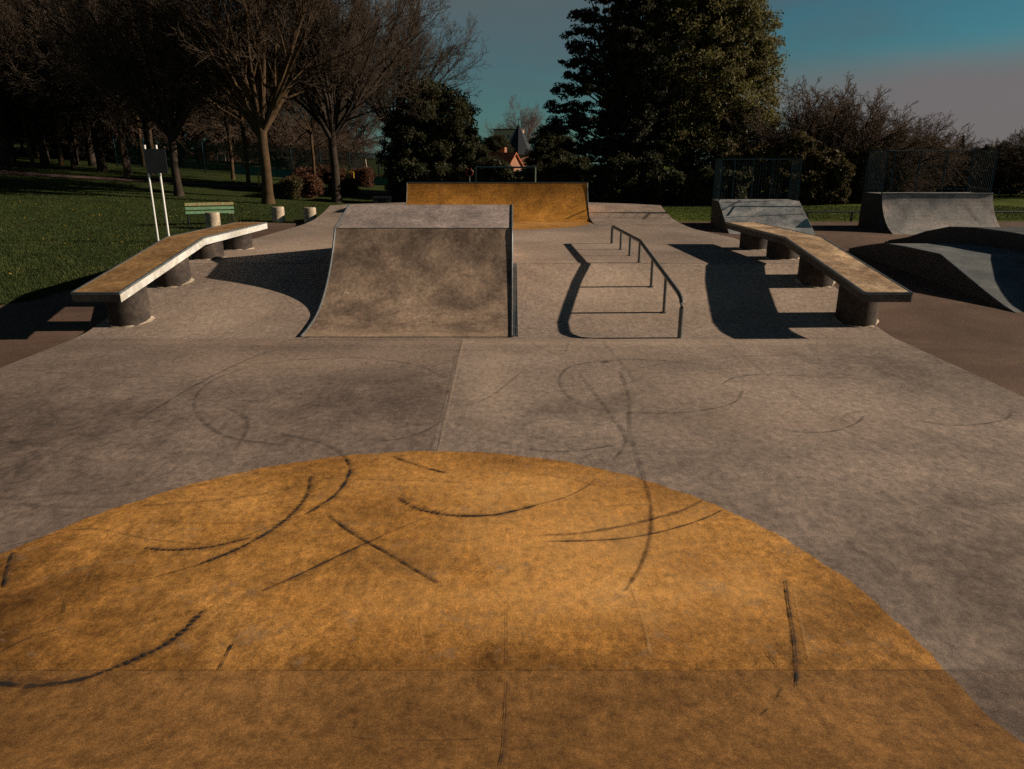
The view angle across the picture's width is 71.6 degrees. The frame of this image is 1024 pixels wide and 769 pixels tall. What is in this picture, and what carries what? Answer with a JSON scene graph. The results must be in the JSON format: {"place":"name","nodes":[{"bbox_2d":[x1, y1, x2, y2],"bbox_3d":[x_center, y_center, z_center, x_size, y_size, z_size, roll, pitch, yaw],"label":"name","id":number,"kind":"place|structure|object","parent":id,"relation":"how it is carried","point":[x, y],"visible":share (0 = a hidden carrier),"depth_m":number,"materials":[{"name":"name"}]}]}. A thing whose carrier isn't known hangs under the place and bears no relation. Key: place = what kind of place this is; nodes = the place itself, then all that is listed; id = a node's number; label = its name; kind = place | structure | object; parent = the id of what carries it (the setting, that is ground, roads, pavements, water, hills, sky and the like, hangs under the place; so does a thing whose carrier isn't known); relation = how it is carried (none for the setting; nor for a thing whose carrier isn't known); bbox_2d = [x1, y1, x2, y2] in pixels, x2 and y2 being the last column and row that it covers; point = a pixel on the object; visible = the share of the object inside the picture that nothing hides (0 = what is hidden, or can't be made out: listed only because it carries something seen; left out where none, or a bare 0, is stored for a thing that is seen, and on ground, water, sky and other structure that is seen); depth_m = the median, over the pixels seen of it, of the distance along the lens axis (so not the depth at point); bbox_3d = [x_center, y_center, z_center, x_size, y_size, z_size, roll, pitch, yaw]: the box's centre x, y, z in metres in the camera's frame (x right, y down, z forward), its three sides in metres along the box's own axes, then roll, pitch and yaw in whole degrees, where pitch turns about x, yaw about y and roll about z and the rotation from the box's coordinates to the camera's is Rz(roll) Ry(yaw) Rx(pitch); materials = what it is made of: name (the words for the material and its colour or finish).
{"place":"outdoors","nodes":[
{"label":"outdoors","id":0,"kind":"place"},
{"bbox_2d":[0,170,387,193],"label":"path","id":1,"kind":"structure","parent":0,"point":[66,176],"depth_m":46.04,"materials":[{"name":"grey concrete"}]},
{"bbox_2d":[372,196,390,202],"bbox_3d":[-6.382,-8.858,34.944,0.900,0.750,0.660,-2,17,-8],"label":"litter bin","id":2,"kind":"object","parent":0,"point":[377,199],"visible":0.45,"depth_m":34.60,"materials":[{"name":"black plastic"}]},
{"bbox_2d":[0,222,1023,764],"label":"pavement","id":3,"kind":"structure","parent":0,"point":[762,464],"depth_m":6.98,"materials":[{"name":"concrete"}]},
{"bbox_2d":[70,222,267,327],"bbox_3d":[-7.389,-2.675,16.495,0.891,1.543,8.125,0,17,0],"label":"ledge","id":4,"kind":"object","parent":3,"relation":"on","point":[120,290],"visible":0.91,"depth_m":14.43,"materials":[{"name":"concrete"}]},
{"bbox_2d":[303,202,405,224],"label":"concrete bank","id":5,"kind":"structure","parent":3,"relation":"on","point":[330,214],"depth_m":29.37,"materials":[{"name":"grey concrete"}]},
{"bbox_2d":[300,204,517,336],"bbox_3d":[-1.868,-2.958,16.440,3.967,2.318,8.057,0,17,0],"label":"ramp box","id":6,"kind":"object","parent":3,"relation":"on","point":[422,270],"visible":0.98,"depth_m":14.85,"materials":[{"name":"concrete"}]},
{"bbox_2d":[406,182,590,221],"bbox_3d":[-0.615,-7.504,29.447,7.526,1.700,3.103,0,17,0],"label":"quarter pipe","id":7,"kind":"object","parent":3,"relation":"on","point":[549,201],"visible":0.68,"depth_m":29.39,"materials":[{"name":"orange paint"}]},
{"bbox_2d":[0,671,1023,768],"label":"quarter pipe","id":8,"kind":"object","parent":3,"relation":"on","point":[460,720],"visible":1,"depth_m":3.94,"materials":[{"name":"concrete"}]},
{"bbox_2d":[588,202,682,224],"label":"concrete bank","id":9,"kind":"structure","parent":3,"relation":"on","point":[618,214],"depth_m":29.37,"materials":[{"name":"grey concrete"}]},
{"bbox_2d":[610,225,683,338],"bbox_3d":[2.950,-2.693,16.565,0.120,1.376,8.283,0,17,-1],"label":"grind rail","id":10,"kind":"object","parent":3,"relation":"on","point":[667,278],"visible":0.98,"depth_m":14.56,"materials":[{"name":"metal"}]},
{"bbox_2d":[725,222,912,327],"bbox_3d":[6.577,-2.675,16.495,0.893,1.543,8.146,0,17,-1],"label":"ledge","id":11,"kind":"object","parent":3,"relation":"on","point":[864,290],"visible":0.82,"depth_m":14.40,"materials":[{"name":"concrete"}]},
{"bbox_2d":[0,222,1023,396],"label":"tarmac","id":12,"kind":"structure","parent":0,"point":[975,336],"depth_m":14.16,"materials":[{"name":"grey asphalt"}]},
{"bbox_2d":[858,149,999,233],"bbox_3d":[16.234,-7.205,27.055,4.170,3.346,3.550,0,17,1],"label":"quarter pipe","id":13,"kind":"object","parent":12,"relation":"on","point":[905,212],"visible":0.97,"depth_m":27.07,"materials":[{"name":"concrete"}]},
{"bbox_2d":[849,243,1023,313],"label":"jump box","id":14,"kind":"object","parent":12,"relation":"on","point":[992,275],"visible":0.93,"depth_m":17.27,"materials":[{"name":"concrete"}]},
{"bbox_2d":[888,226,1023,251],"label":"jump box","id":15,"kind":"object","parent":12,"relation":"on","point":[1010,238],"visible":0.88,"depth_m":19.87,"materials":[{"name":"concrete"}]},
{"bbox_2d":[0,144,1023,304],"bbox_3d":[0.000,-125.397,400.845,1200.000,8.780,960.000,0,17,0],"label":"ground","id":16,"kind":"structure","parent":0,"point":[137,187],"depth_m":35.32,"materials":[{"name":"green plant"}]},
{"bbox_2d":[0,0,53,169],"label":"bare tree","id":17,"kind":"object","parent":16,"relation":"on","point":[4,157],"visible":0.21,"depth_m":45.61,"materials":[{"name":"brown plant"}]},
{"bbox_2d":[5,102,79,164],"bbox_3d":[-38.128,-24.110,56.328,12.655,13.674,13.883,12,21,34],"label":"bare tree","id":18,"kind":"object","parent":16,"relation":"on","point":[75,148],"visible":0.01,"depth_m":58.21,"materials":[{"name":"brown plant"}]},
{"bbox_2d":[23,1,65,164],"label":"bare tree","id":19,"kind":"object","parent":16,"relation":"on","point":[43,155],"visible":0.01,"depth_m":54.76,"materials":[{"name":"brown plant"}]},
{"bbox_2d":[9,0,100,167],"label":"bare tree","id":20,"kind":"object","parent":16,"relation":"on","point":[29,149],"visible":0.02,"depth_m":50.99,"materials":[{"name":"brown plant"}]},
{"bbox_2d":[49,106,64,164],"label":"bare tree","id":21,"kind":"object","parent":16,"relation":"on","point":[59,152],"depth_m":56.49,"materials":[{"name":"brown plant"}]},
{"bbox_2d":[7,99,110,166],"bbox_3d":[-35.038,-26.033,56.300,18.943,17.459,15.172,10,20,30],"label":"bare tree","id":22,"kind":"object","parent":16,"relation":"on","point":[91,158],"depth_m":58.08,"materials":[{"name":"brown plant"}]},
{"bbox_2d":[6,105,113,158],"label":"twiggy shrub","id":23,"kind":"object","parent":16,"relation":"on","point":[20,137],"visible":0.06,"depth_m":68.01,"materials":[{"name":"brown plant"}]},
{"bbox_2d":[42,4,89,160],"bbox_3d":[-40.614,-28.520,59.594,17.810,19.413,14.264,15,23,40],"label":"bare tree","id":24,"kind":"object","parent":16,"relation":"on","point":[45,139],"depth_m":61.93,"materials":[{"name":"brown plant"}]},
{"bbox_2d":[13,122,128,158],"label":"twiggy shrub","id":25,"kind":"object","parent":16,"relation":"on","point":[77,149],"depth_m":77.23,"materials":[{"name":"brown plant"}]},
{"bbox_2d":[0,0,155,168],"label":"bare tree","id":26,"kind":"object","parent":16,"relation":"on","point":[71,155],"visible":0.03,"depth_m":52.64,"materials":[{"name":"brown plant"}]},
{"bbox_2d":[2,0,157,171],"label":"bare tree","id":27,"kind":"object","parent":16,"relation":"on","point":[101,153],"visible":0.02,"depth_m":51.30,"materials":[{"name":"brown plant"}]},
{"bbox_2d":[6,104,162,160],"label":"twiggy shrub","id":28,"kind":"object","parent":16,"relation":"on","point":[81,146],"visible":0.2,"depth_m":66.18,"materials":[{"name":"brown plant"}]},
{"bbox_2d":[0,0,187,177],"bbox_3d":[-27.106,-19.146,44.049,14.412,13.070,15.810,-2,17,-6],"label":"bare tree","id":29,"kind":"object","parent":16,"relation":"on","point":[115,121],"visible":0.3,"depth_m":42.93,"materials":[{"name":"brown plant"}]},
{"bbox_2d":[0,0,214,171],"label":"bare tree","id":30,"kind":"object","parent":16,"relation":"on","point":[98,163],"visible":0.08,"depth_m":46.71,"materials":[{"name":"brown plant"}]},
{"bbox_2d":[7,106,208,136],"bbox_3d":[-32.247,-25.212,60.876,15.438,13.283,23.202,4,18,13],"label":"bare tree","id":31,"kind":"object","parent":16,"relation":"on","point":[139,134],"visible":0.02,"depth_m":62.87,"materials":[{"name":"brown plant"}]},
{"bbox_2d":[5,0,250,173],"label":"bare tree","id":32,"kind":"object","parent":16,"relation":"on","point":[39,118],"visible":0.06,"depth_m":50.32,"materials":[{"name":"brown plant"}]},
{"bbox_2d":[49,96,216,148],"bbox_3d":[-31.217,-23.058,57.488,12.805,11.808,11.673,-2,17,-7],"label":"bare tree","id":33,"kind":"object","parent":16,"relation":"on","point":[149,128],"visible":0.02,"depth_m":57.26,"materials":[{"name":"brown plant"}]},
{"bbox_2d":[2,0,290,196],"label":"bare tree","id":34,"kind":"object","parent":16,"relation":"on","point":[171,127],"visible":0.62,"depth_m":35.41,"materials":[{"name":"brown plant"}]},
{"bbox_2d":[0,0,298,174],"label":"bare tree","id":35,"kind":"object","parent":16,"relation":"on","point":[145,133],"visible":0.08,"depth_m":47.72,"materials":[{"name":"brown plant"}]},
{"bbox_2d":[0,190,301,276],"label":"fallen leaves","id":36,"kind":"object","parent":16,"relation":"on","point":[99,217],"visible":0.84,"depth_m":28.93,"materials":[{"name":"plant"}]},
{"bbox_2d":[143,145,169,241],"bbox_3d":[-11.667,-6.171,23.649,0.674,3.420,0.096,-2,17,-6],"label":"notice board","id":37,"kind":"object","parent":16,"relation":"on","point":[156,160],"visible":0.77,"depth_m":23.31,"materials":[{"name":"white paint"}]},
{"bbox_2d":[82,100,250,160],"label":"twiggy shrub","id":38,"kind":"object","parent":16,"relation":"on","point":[195,133],"visible":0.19,"depth_m":68.52,"materials":[{"name":"brown plant"}]},
{"bbox_2d":[184,201,233,226],"bbox_3d":[-12.139,-6.849,28.530,1.800,0.979,0.592,-9,19,-27],"label":"park bench","id":39,"kind":"object","parent":16,"relation":"on","point":[230,212],"visible":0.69,"depth_m":28.23,"materials":[{"name":"green paint"}]},
{"bbox_2d":[205,212,220,227],"bbox_3d":[-11.600,-6.265,27.582,0.530,0.820,0.530,0,17,0],"label":"bollard","id":40,"kind":"object","parent":16,"relation":"on","point":[212,219],"visible":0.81,"depth_m":27.35,"materials":[{"name":"concrete"}]},
{"bbox_2d":[104,7,337,179],"bbox_3d":[-21.259,-22.813,53.934,18.986,14.662,12.633,-10,20,-30],"label":"bare tree","id":41,"kind":"object","parent":16,"relation":"on","point":[230,153],"visible":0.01,"depth_m":53.73,"materials":[{"name":"brown plant"}]},
{"bbox_2d":[73,1,399,187],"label":"bare tree","id":42,"kind":"object","parent":16,"relation":"on","point":[240,118],"visible":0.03,"depth_m":45.86,"materials":[{"name":"brown plant"}]},
{"bbox_2d":[200,63,300,136],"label":"bare tree","id":43,"kind":"object","parent":16,"relation":"on","point":[237,117],"visible":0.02,"depth_m":71.93,"materials":[{"name":"brown plant"}]},
{"bbox_2d":[112,135,391,185],"bbox_3d":[-20.250,-19.082,61.063,27.580,4.550,0.150,0,17,0],"label":"court fence","id":44,"kind":"object","parent":16,"relation":"on","point":[212,157],"visible":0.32,"depth_m":61.01,"materials":[{"name":"metal"}]},
{"bbox_2d":[63,0,450,204],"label":"bare tree","id":45,"kind":"object","parent":16,"relation":"on","point":[259,119],"visible":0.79,"depth_m":34.27,"materials":[{"name":"brown plant"}]},
{"bbox_2d":[196,100,357,151],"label":"twiggy shrub","id":46,"kind":"object","parent":16,"relation":"on","point":[276,138],"visible":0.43,"depth_m":68.80,"materials":[{"name":"brown plant"}]},
{"bbox_2d":[271,206,284,221],"bbox_3d":[-9.950,-7.147,30.239,0.530,0.820,0.530,0,17,0],"label":"bollard","id":47,"kind":"object","parent":16,"relation":"on","point":[278,213],"visible":0.81,"depth_m":30.02,"materials":[{"name":"concrete"}]},
{"bbox_2d":[273,175,303,198],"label":"shrub","id":48,"kind":"object","parent":16,"relation":"on","point":[290,188],"visible":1,"depth_m":40.91,"materials":[{"name":"green plant"}]},
{"bbox_2d":[152,0,452,202],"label":"bare tree","id":49,"kind":"object","parent":16,"relation":"on","point":[330,125],"visible":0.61,"depth_m":38.21,"materials":[{"name":"brown plant"}]},
{"bbox_2d":[282,171,323,197],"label":"shrub","id":50,"kind":"object","parent":16,"relation":"on","point":[312,185],"visible":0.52,"depth_m":42.32,"materials":[{"name":"brown plant"}]},
{"bbox_2d":[242,9,374,174],"bbox_3d":[-15.927,-21.212,52.699,11.370,13.196,17.088,-3,17,-9],"label":"bare tree","id":51,"kind":"object","parent":16,"relation":"on","point":[312,121],"visible":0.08,"depth_m":52.12,"materials":[{"name":"brown plant"}]},
{"bbox_2d":[303,207,316,222],"bbox_3d":[-8.600,-7.120,30.248,0.530,0.820,0.530,0,17,0],"label":"bollard","id":52,"kind":"object","parent":16,"relation":"on","point":[309,214],"visible":0.8,"depth_m":30.02,"materials":[{"name":"concrete"}]},
{"bbox_2d":[289,164,346,183],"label":"shrub","id":53,"kind":"object","parent":16,"relation":"on","point":[324,173],"visible":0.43,"depth_m":58.22,"materials":[{"name":"brown plant"}]},
{"bbox_2d":[285,100,391,154],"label":"twiggy shrub","id":54,"kind":"object","parent":16,"relation":"on","point":[356,142],"visible":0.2,"depth_m":76.48,"materials":[{"name":"brown plant"}]},
{"bbox_2d":[306,124,378,153],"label":"twiggy shrub","id":55,"kind":"object","parent":16,"relation":"on","point":[351,143],"depth_m":91.46,"materials":[{"name":"brown plant"}]},
{"bbox_2d":[325,177,361,195],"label":"shrub","id":56,"kind":"object","parent":16,"relation":"on","point":[348,186],"visible":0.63,"depth_m":46.35,"materials":[{"name":"green plant"}]},
{"bbox_2d":[299,84,392,150],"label":"bare tree","id":57,"kind":"object","parent":16,"relation":"on","point":[373,126],"visible":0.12,"depth_m":94.30,"materials":[{"name":"brown plant"}]},
{"bbox_2d":[269,2,434,119],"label":"bare tree","id":58,"kind":"object","parent":16,"relation":"on","point":[351,95],"visible":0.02,"depth_m":80.27,"materials":[{"name":"brown plant"}]},
{"bbox_2d":[352,159,366,169],"bbox_3d":[-12.562,-17.846,58.970,1.300,1.650,0.220,0,17,0],"label":"pale board","id":59,"kind":"object","parent":16,"relation":"on","point":[358,164],"visible":0.36,"depth_m":58.80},
{"bbox_2d":[349,166,375,186],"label":"shrub","id":60,"kind":"object","parent":16,"relation":"on","point":[364,177],"visible":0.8,"depth_m":57.30,"materials":[{"name":"brown plant"}]},
{"bbox_2d":[333,0,493,129],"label":"bare tree","id":61,"kind":"object","parent":16,"relation":"on","point":[431,74],"visible":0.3,"depth_m":76.68,"materials":[{"name":"brown plant"}]},
{"bbox_2d":[374,79,485,172],"bbox_3d":[-5.144,-15.558,45.512,7.573,7.546,5.638,0,17,0],"label":"evergreen tree","id":62,"kind":"object","parent":16,"relation":"on","point":[432,137],"visible":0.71,"depth_m":44.16,"materials":[{"name":"green plant"}]},
{"bbox_2d":[382,157,487,202],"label":"hedge","id":63,"kind":"object","parent":16,"relation":"on","point":[400,175],"visible":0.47,"depth_m":40.54,"materials":[{"name":"green plant"}]},
{"bbox_2d":[465,168,473,181],"bbox_3d":[-2.099,-9.582,35.266,0.407,2.232,0.114,0,17,0],"label":"hoop sign","id":64,"kind":"object","parent":16,"relation":"on","point":[471,170],"visible":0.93,"depth_m":34.96,"materials":[{"name":"metal"}]},
{"bbox_2d":[464,143,492,162],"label":"evergreen tree","id":65,"kind":"object","parent":16,"relation":"on","point":[486,150],"visible":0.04,"depth_m":69.99,"materials":[{"name":"green plant"}]},
{"bbox_2d":[480,134,514,152],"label":"evergreen tree","id":66,"kind":"object","parent":16,"relation":"on","point":[494,143],"visible":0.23,"depth_m":118.28,"materials":[{"name":"green plant"}]},
{"bbox_2d":[475,166,535,181],"bbox_3d":[-0.330,-9.960,36.173,3.100,2.195,0.097,0,17,0],"label":"goal","id":67,"kind":"object","parent":16,"relation":"on","point":[476,167],"visible":0.56,"depth_m":35.84,"materials":[{"name":"paint"}]},
{"bbox_2d":[489,147,523,171],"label":"house","id":68,"kind":"structure","parent":16,"relation":"on","point":[513,158],"depth_m":102.04,"materials":[{"name":"tile"}]},
{"bbox_2d":[493,129,524,142],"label":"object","id":69,"kind":"structure","parent":16,"relation":"on","point":[507,133],"depth_m":306.97,"materials":[{"name":"concrete"}]},
{"bbox_2d":[482,95,544,147],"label":"bare tree","id":70,"kind":"object","parent":16,"relation":"on","point":[535,118],"visible":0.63,"depth_m":321.06,"materials":[{"name":"plant"}]},
{"bbox_2d":[509,117,531,165],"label":"church","id":71,"kind":"structure","parent":16,"relation":"on","point":[519,143],"depth_m":201.46,"materials":[{"name":"brick"}]},
{"bbox_2d":[473,153,577,181],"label":"hedge","id":72,"kind":"object","parent":16,"relation":"on","point":[545,174],"visible":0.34,"depth_m":40.52,"materials":[{"name":"green plant"}]},
{"bbox_2d":[522,124,575,169],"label":"evergreen tree","id":73,"kind":"object","parent":16,"relation":"on","point":[544,151],"visible":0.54,"depth_m":64.81,"materials":[{"name":"green plant"}]},
{"bbox_2d":[556,150,663,203],"bbox_3d":[5.580,-11.820,40.849,6.183,3.173,2.580,0,17,0],"label":"hedge","id":74,"kind":"object","parent":16,"relation":"on","point":[626,175],"visible":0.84,"depth_m":40.13,"materials":[{"name":"green plant"}]},
{"bbox_2d":[536,0,687,185],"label":"cedar tree","id":75,"kind":"object","parent":16,"relation":"on","point":[610,123],"visible":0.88,"depth_m":45.26,"materials":[{"name":"green plant"}]},
{"bbox_2d":[595,0,789,174],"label":"evergreen tree","id":76,"kind":"object","parent":16,"relation":"on","point":[718,73],"visible":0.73,"depth_m":45.74,"materials":[{"name":"green plant"}]},
{"bbox_2d":[646,163,754,205],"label":"hedge","id":77,"kind":"object","parent":16,"relation":"on","point":[671,186],"visible":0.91,"depth_m":38.33,"materials":[{"name":"green plant"}]},
{"bbox_2d":[710,159,815,234],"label":"bank ramp","id":78,"kind":"structure","parent":16,"relation":"on","point":[788,213],"depth_m":27.90,"materials":[{"name":"blue paint"}]},
{"bbox_2d":[718,130,855,204],"bbox_3d":[15.245,-12.023,39.732,7.224,4.134,3.040,0,17,0],"label":"hedge","id":79,"kind":"object","parent":16,"relation":"on","point":[823,175],"visible":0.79,"depth_m":39.01,"materials":[{"name":"green plant"}]},
{"bbox_2d":[736,94,906,196],"bbox_3d":[20.117,-15.386,47.658,11.670,7.714,11.236,-3,17,-9],"label":"twiggy shrub","id":80,"kind":"object","parent":16,"relation":"on","point":[806,126],"depth_m":46.97,"materials":[{"name":"brown plant"}]},
{"bbox_2d":[721,72,970,193],"bbox_3d":[19.691,-14.768,44.554,13.262,8.766,12.768,4,18,12],"label":"twiggy shrub","id":81,"kind":"object","parent":16,"relation":"on","point":[811,125],"visible":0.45,"depth_m":41.08,"materials":[{"name":"brown plant"}]},
{"bbox_2d":[816,146,910,203],"bbox_3d":[20.299,-12.136,41.260,4.974,3.339,2.978,0,17,0],"label":"hedge","id":82,"kind":"object","parent":16,"relation":"on","point":[855,196],"visible":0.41,"depth_m":40.30,"materials":[{"name":"green plant"}]},
{"bbox_2d":[757,84,987,191],"bbox_3d":[20.969,-14.164,43.699,11.883,7.854,11.440,3,17,9],"label":"twiggy shrub","id":83,"kind":"object","parent":16,"relation":"on","point":[833,142],"visible":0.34,"depth_m":40.44,"materials":[{"name":"brown plant"}]},
{"bbox_2d":[845,128,966,193],"bbox_3d":[21.769,-12.604,42.148,7.150,4.909,7.427,-5,18,-16],"label":"twiggy shrub","id":84,"kind":"object","parent":16,"relation":"on","point":[920,175],"visible":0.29,"depth_m":40.37,"materials":[{"name":"brown plant"}]},
{"bbox_2d":[806,211,1023,221],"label":"barrier","id":85,"kind":"object","parent":16,"relation":"on","point":[808,212],"visible":0.29,"depth_m":30.37,"materials":[{"name":"metal"}]},
{"bbox_2d":[909,142,940,191],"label":"hedge","id":86,"kind":"object","parent":16,"relation":"on","point":[929,185],"visible":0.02,"depth_m":50.31,"materials":[{"name":"green plant"}]},
{"bbox_2d":[882,110,1017,191],"bbox_3d":[27.559,-15.611,49.531,10.079,6.662,9.704,-4,18,-12],"label":"twiggy shrub","id":87,"kind":"object","parent":16,"relation":"on","point":[921,135],"visible":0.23,"depth_m":47.09,"materials":[{"name":"brown plant"}]},
{"bbox_2d":[946,135,983,159],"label":"twiggy shrub","id":88,"kind":"object","parent":16,"relation":"on","point":[971,146],"visible":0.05,"depth_m":61.63,"materials":[{"name":"brown plant"}]},
{"bbox_2d":[908,189,1023,196],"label":"barrier","id":89,"kind":"object","parent":16,"relation":"on","point":[977,189],"visible":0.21,"depth_m":47.26,"materials":[{"name":"metal"}]},
{"bbox_2d":[934,142,1023,193],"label":"hedge","id":90,"kind":"object","parent":16,"relation":"on","point":[996,185],"visible":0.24,"depth_m":50.49,"materials":[{"name":"green plant"}]},
{"bbox_2d":[965,126,1023,193],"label":"twiggy shrub","id":91,"kind":"object","parent":16,"relation":"on","point":[1019,171],"visible":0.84,"depth_m":48.35,"materials":[{"name":"brown plant"}]},
{"bbox_2d":[15,0,1023,164],"label":"sky","id":92,"kind":"structure","parent":0,"point":[964,58],"materials":[{"name":"blue"}]}
]}

